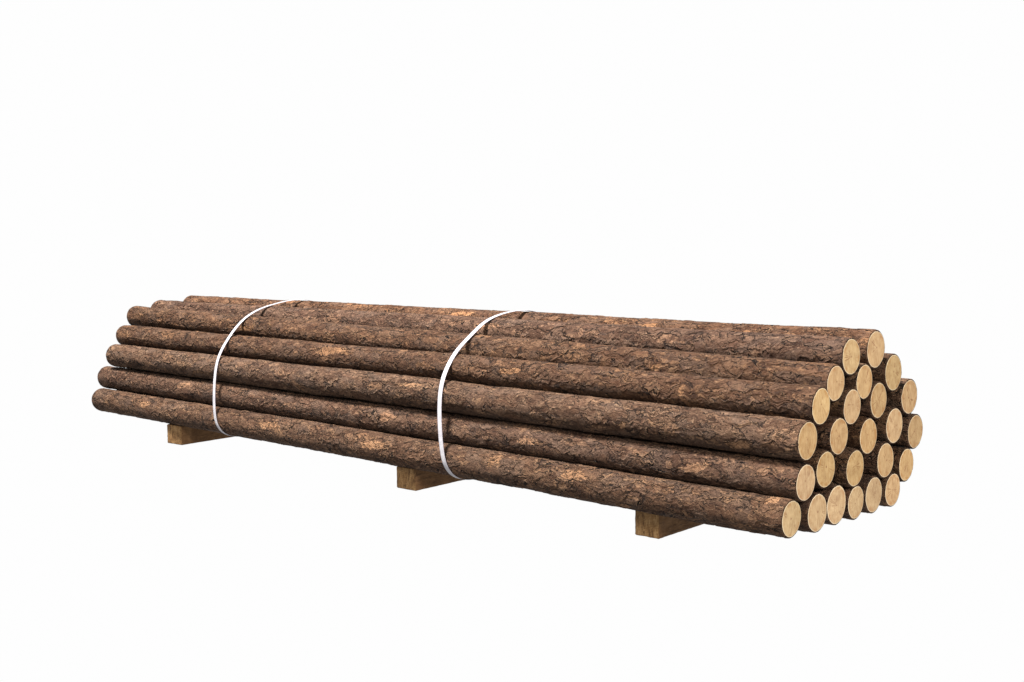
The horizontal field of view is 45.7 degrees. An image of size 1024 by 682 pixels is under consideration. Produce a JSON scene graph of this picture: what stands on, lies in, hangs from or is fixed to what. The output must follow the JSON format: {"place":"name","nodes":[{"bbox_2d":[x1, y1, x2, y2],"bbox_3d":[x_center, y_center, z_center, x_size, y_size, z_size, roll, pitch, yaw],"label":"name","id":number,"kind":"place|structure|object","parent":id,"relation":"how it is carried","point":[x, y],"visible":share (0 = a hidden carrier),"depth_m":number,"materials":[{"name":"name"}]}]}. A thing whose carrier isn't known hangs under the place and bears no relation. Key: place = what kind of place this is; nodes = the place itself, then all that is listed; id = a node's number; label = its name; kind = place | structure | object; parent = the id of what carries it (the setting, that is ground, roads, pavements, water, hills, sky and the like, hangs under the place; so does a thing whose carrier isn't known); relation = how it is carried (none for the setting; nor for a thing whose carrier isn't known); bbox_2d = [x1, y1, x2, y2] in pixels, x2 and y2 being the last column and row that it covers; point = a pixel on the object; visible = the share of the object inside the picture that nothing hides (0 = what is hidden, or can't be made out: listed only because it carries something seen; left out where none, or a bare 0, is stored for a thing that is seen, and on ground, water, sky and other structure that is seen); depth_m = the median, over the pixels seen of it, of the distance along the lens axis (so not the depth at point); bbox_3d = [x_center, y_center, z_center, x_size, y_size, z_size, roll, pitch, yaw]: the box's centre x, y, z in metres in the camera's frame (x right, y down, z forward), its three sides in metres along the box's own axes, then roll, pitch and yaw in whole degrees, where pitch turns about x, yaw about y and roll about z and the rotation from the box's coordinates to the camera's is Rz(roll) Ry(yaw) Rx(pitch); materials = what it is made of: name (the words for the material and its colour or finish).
{"place":"outdoors","nodes":[
{"label":"outdoors","id":0,"kind":"place"},
{"bbox_2d":[0,249,1023,681],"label":"ground","id":1,"kind":"structure","parent":0,"point":[134,549],"depth_m":5.00,"materials":[{"name":"white"}]},
{"bbox_2d":[167,424,234,444],"bbox_3d":[-1.725,0.526,7.562,0.138,0.115,0.923,4,6,37],"label":"support timber","id":2,"kind":"object","parent":1,"relation":"on","point":[180,435],"visible":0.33,"depth_m":7.22,"materials":[{"name":"brown wood"}]},
{"bbox_2d":[92,388,800,538],"bbox_3d":[-0.810,0.512,6.124,4.996,0.148,0.145,4,6,43],"label":"barky log","id":3,"kind":"object","parent":2,"relation":"on","point":[776,516],"visible":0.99,"depth_m":5.36,"materials":[{"name":"brown wood"}]},
{"bbox_2d":[213,299,310,436],"bbox_3d":[-1.222,0.139,7.172,1.169,0.758,0.313,-3,5,-31],"label":"strap","id":4,"kind":"object","parent":3,"relation":"attached to","point":[217,361],"visible":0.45,"depth_m":6.91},
{"bbox_2d":[97,366,814,501],"bbox_3d":[-0.777,0.376,6.173,5.068,0.149,0.147,4,6,43],"label":"barky log","id":5,"kind":"object","parent":3,"relation":"on","point":[773,476],"visible":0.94,"depth_m":5.40,"materials":[{"name":"brown wood"}]},
{"bbox_2d":[106,344,816,460],"bbox_3d":[-0.733,0.229,6.127,4.959,0.151,0.149,4,6,43],"label":"barky log","id":6,"kind":"object","parent":5,"relation":"on","point":[786,438],"visible":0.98,"depth_m":5.34,"materials":[{"name":"brown wood"}]},
{"bbox_2d":[116,325,829,425],"bbox_3d":[-0.683,0.102,6.187,4.993,0.146,0.144,4,6,43],"label":"barky log","id":7,"kind":"object","parent":6,"relation":"on","point":[811,403],"visible":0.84,"depth_m":5.42,"materials":[{"name":"brown wood"}]},
{"bbox_2d":[127,306,844,401],"bbox_3d":[-0.629,-0.001,6.290,5.053,0.145,0.143,5,7,43],"label":"barky log","id":8,"kind":"object","parent":7,"relation":"on","point":[829,377],"visible":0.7,"depth_m":5.64,"materials":[{"name":"brown wood"}]},
{"bbox_2d":[437,310,535,479],"bbox_3d":[0.101,0.237,5.942,1.154,0.764,0.298,-3,6,-34],"label":"strap","id":9,"kind":"object","parent":3,"relation":"attached to","point":[444,374],"visible":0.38,"depth_m":5.66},
{"bbox_2d":[397,466,467,490],"bbox_3d":[-0.226,0.635,6.194,0.131,0.108,0.903,4,6,39],"label":"support timber","id":10,"kind":"object","parent":1,"relation":"on","point":[411,479],"visible":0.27,"depth_m":5.86,"materials":[{"name":"brown wood"}]},
{"bbox_2d":[813,482,845,524],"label":"barky log","id":11,"kind":"object","parent":10,"relation":"on","point":[833,494],"visible":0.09,"depth_m":4.63,"materials":[{"name":"brown wood"}]},
{"bbox_2d":[635,511,701,538],"bbox_3d":[0.826,0.715,5.250,0.119,0.113,0.862,4,6,40],"label":"support timber","id":12,"kind":"object","parent":1,"relation":"on","point":[652,526],"visible":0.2,"depth_m":4.93,"materials":[{"name":"brown wood"}]},
{"bbox_2d":[119,390,826,532],"bbox_3d":[-0.698,0.502,6.225,5.014,0.155,0.153,4,6,43],"label":"barky log","id":13,"kind":"object","parent":12,"relation":"on","point":[813,507],"visible":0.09,"depth_m":4.51,"materials":[{"name":"brown wood"}]},
{"bbox_2d":[128,368,834,488],"bbox_3d":[-0.642,0.346,6.245,4.972,0.150,0.149,4,6,43],"label":"barky log","id":14,"kind":"object","parent":13,"relation":"on","point":[821,462],"visible":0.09,"depth_m":4.56,"materials":[{"name":"brown wood"}]},
{"bbox_2d":[816,416,847,454],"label":"barky log","id":15,"kind":"object","parent":14,"relation":"on","point":[832,434],"visible":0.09,"depth_m":4.59,"materials":[{"name":"brown wood"}]},
{"bbox_2d":[828,387,860,424],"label":"barky log","id":16,"kind":"object","parent":15,"relation":"on","point":[846,406],"visible":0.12,"depth_m":4.66,"materials":[{"name":"brown wood"}]},
{"bbox_2d":[844,363,871,399],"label":"barky log","id":17,"kind":"object","parent":16,"relation":"on","point":[859,380],"visible":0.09,"depth_m":4.75,"materials":[{"name":"brown wood"}]},
{"bbox_2d":[151,300,859,375],"bbox_3d":[-0.516,-0.070,6.359,4.978,0.149,0.153,4,6,43],"label":"barky log","id":18,"kind":"object","parent":17,"relation":"on","point":[843,353],"visible":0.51,"depth_m":5.43,"materials":[{"name":"brown wood"}]},
{"bbox_2d":[184,295,884,368],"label":"barky log","id":19,"kind":"object","parent":17,"relation":"on","point":[871,343],"visible":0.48,"depth_m":5.68,"materials":[{"name":"brown wood"}]},
{"bbox_2d":[842,485,863,519],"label":"barky log","id":20,"kind":"object","parent":12,"relation":"on","point":[854,502],"visible":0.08,"depth_m":4.74,"materials":[{"name":"brown wood"}]},
{"bbox_2d":[832,447,863,486],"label":"barky log","id":21,"kind":"object","parent":20,"relation":"on","point":[849,465],"visible":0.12,"depth_m":4.69,"materials":[{"name":"brown wood"}]},
{"bbox_2d":[845,416,876,454],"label":"barky log","id":22,"kind":"object","parent":21,"relation":"on","point":[862,434],"visible":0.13,"depth_m":4.78,"materials":[{"name":"brown wood"}]},
{"bbox_2d":[859,381,886,418],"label":"barky log","id":23,"kind":"object","parent":22,"relation":"on","point":[873,404],"visible":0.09,"depth_m":4.83,"materials":[{"name":"brown wood"}]},
{"bbox_2d":[871,353,901,391],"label":"barky log","id":24,"kind":"object","parent":23,"relation":"on","point":[887,372],"visible":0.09,"depth_m":4.91,"materials":[{"name":"brown wood"}]},
{"bbox_2d":[858,474,881,512],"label":"barky log","id":25,"kind":"object","parent":12,"relation":"on","point":[870,485],"visible":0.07,"depth_m":4.85,"materials":[{"name":"brown wood"}]},
{"bbox_2d":[879,472,899,506],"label":"barky log","id":26,"kind":"object","parent":12,"relation":"on","point":[890,483],"visible":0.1,"depth_m":4.96,"materials":[{"name":"brown wood"}]},
{"bbox_2d":[862,441,893,477],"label":"barky log","id":27,"kind":"object","parent":26,"relation":"on","point":[878,460],"visible":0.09,"depth_m":4.90,"materials":[{"name":"brown wood"}]},
{"bbox_2d":[873,406,902,443],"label":"barky log","id":28,"kind":"object","parent":27,"relation":"on","point":[888,422],"visible":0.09,"depth_m":4.94,"materials":[{"name":"brown wood"}]},
{"bbox_2d":[891,446,912,481],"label":"barky log","id":29,"kind":"object","parent":26,"relation":"on","point":[902,468],"visible":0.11,"depth_m":5.05,"materials":[{"name":"brown wood"}]},
{"bbox_2d":[890,413,922,448],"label":"barky log","id":30,"kind":"object","parent":29,"relation":"on","point":[911,432],"visible":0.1,"depth_m":5.09,"materials":[{"name":"brown wood"}]},
{"bbox_2d":[886,378,916,414],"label":"barky log","id":31,"kind":"object","parent":30,"relation":"on","point":[902,397],"visible":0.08,"depth_m":5.03,"materials":[{"name":"brown wood"}]},
{"bbox_2d":[0,0,1023,252],"label":"sky","id":32,"kind":"structure","parent":0,"point":[126,125],"materials":[{"name":"white"}]}
]}

